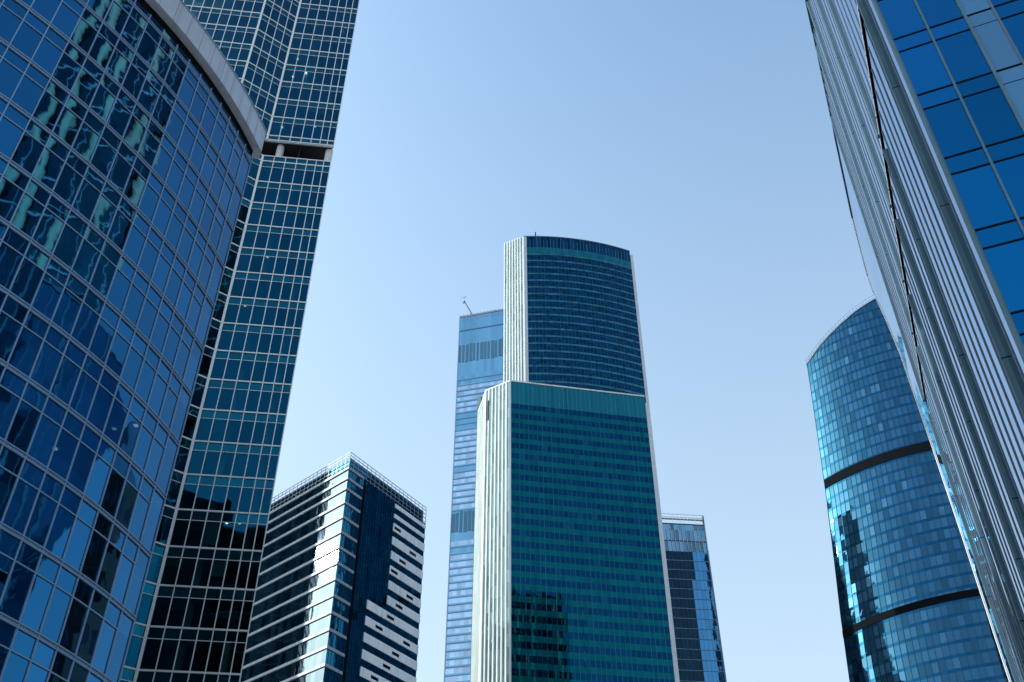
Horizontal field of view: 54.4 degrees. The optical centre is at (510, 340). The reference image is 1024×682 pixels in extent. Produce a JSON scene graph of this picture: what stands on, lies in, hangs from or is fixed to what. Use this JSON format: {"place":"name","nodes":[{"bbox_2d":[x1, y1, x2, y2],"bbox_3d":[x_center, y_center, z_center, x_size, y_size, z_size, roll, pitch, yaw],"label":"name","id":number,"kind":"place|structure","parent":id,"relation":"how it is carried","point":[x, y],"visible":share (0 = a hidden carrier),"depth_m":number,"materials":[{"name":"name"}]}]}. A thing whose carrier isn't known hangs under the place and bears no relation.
{"place":"outdoors","nodes":[
{"label":"outdoors","id":0,"kind":"place"},
{"bbox_2d":[0,0,266,681],"bbox_3d":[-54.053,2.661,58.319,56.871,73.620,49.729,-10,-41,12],"label":"curved office block","id":1,"kind":"structure","parent":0,"point":[133,133],"depth_m":63.29,"materials":[{"name":"blue glass"}]},
{"bbox_2d":[120,0,359,681],"bbox_3d":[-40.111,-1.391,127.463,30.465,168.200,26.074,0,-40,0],"label":"folded glass tower","id":2,"kind":"structure","parent":0,"point":[288,60],"depth_m":115.33,"materials":[{"name":"teal glass"}]},
{"bbox_2d":[240,452,426,681],"bbox_3d":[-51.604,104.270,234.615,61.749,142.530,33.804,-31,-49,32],"label":"striped office building","id":3,"kind":"structure","parent":0,"point":[338,591],"depth_m":244.64,"materials":[{"name":"black glass"}]},
{"bbox_2d":[271,0,874,681],"label":"sky","id":4,"kind":"structure","parent":0,"point":[694,139],"materials":[{"name":"blue"}]},
{"bbox_2d":[805,295,1008,681],"bbox_3d":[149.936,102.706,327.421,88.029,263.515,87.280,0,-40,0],"label":"curved blue tower","id":5,"kind":"structure","parent":0,"point":[911,607],"depth_m":325.97,"materials":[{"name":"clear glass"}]},
{"bbox_2d":[805,0,1023,681],"bbox_3d":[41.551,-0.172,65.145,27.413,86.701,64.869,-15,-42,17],"label":"finned glass building","id":6,"kind":"structure","parent":0,"point":[925,100],"depth_m":46.55,"materials":[{"name":"glass"}]},
{"label":"ground","id":7,"kind":"structure","parent":0,"visible":0},
{"bbox_2d":[444,309,503,681],"bbox_3d":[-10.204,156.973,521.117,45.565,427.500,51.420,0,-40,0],"label":"banded blue tower","id":8,"kind":"structure","parent":7,"relation":"on","point":[480,358],"depth_m":569.84,"materials":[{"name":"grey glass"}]},
{"bbox_2d":[470,380,679,681],"bbox_3d":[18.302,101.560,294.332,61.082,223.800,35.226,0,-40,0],"label":"front teal tower","id":9,"kind":"structure","parent":7,"relation":"on","point":[570,579],"depth_m":310.15,"materials":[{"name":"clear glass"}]},
{"bbox_2d":[503,236,679,679],"bbox_3d":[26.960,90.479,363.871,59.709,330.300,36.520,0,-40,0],"label":"teal tower","id":10,"kind":"structure","parent":7,"relation":"on","point":[571,314],"depth_m":428.10,"materials":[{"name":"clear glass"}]},
{"bbox_2d":[661,513,726,681],"bbox_3d":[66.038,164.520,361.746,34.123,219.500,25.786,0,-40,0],"label":"half dark glass tower","id":11,"kind":"structure","parent":7,"relation":"on","point":[700,658],"depth_m":398.24,"materials":[{"name":"blue glass"}]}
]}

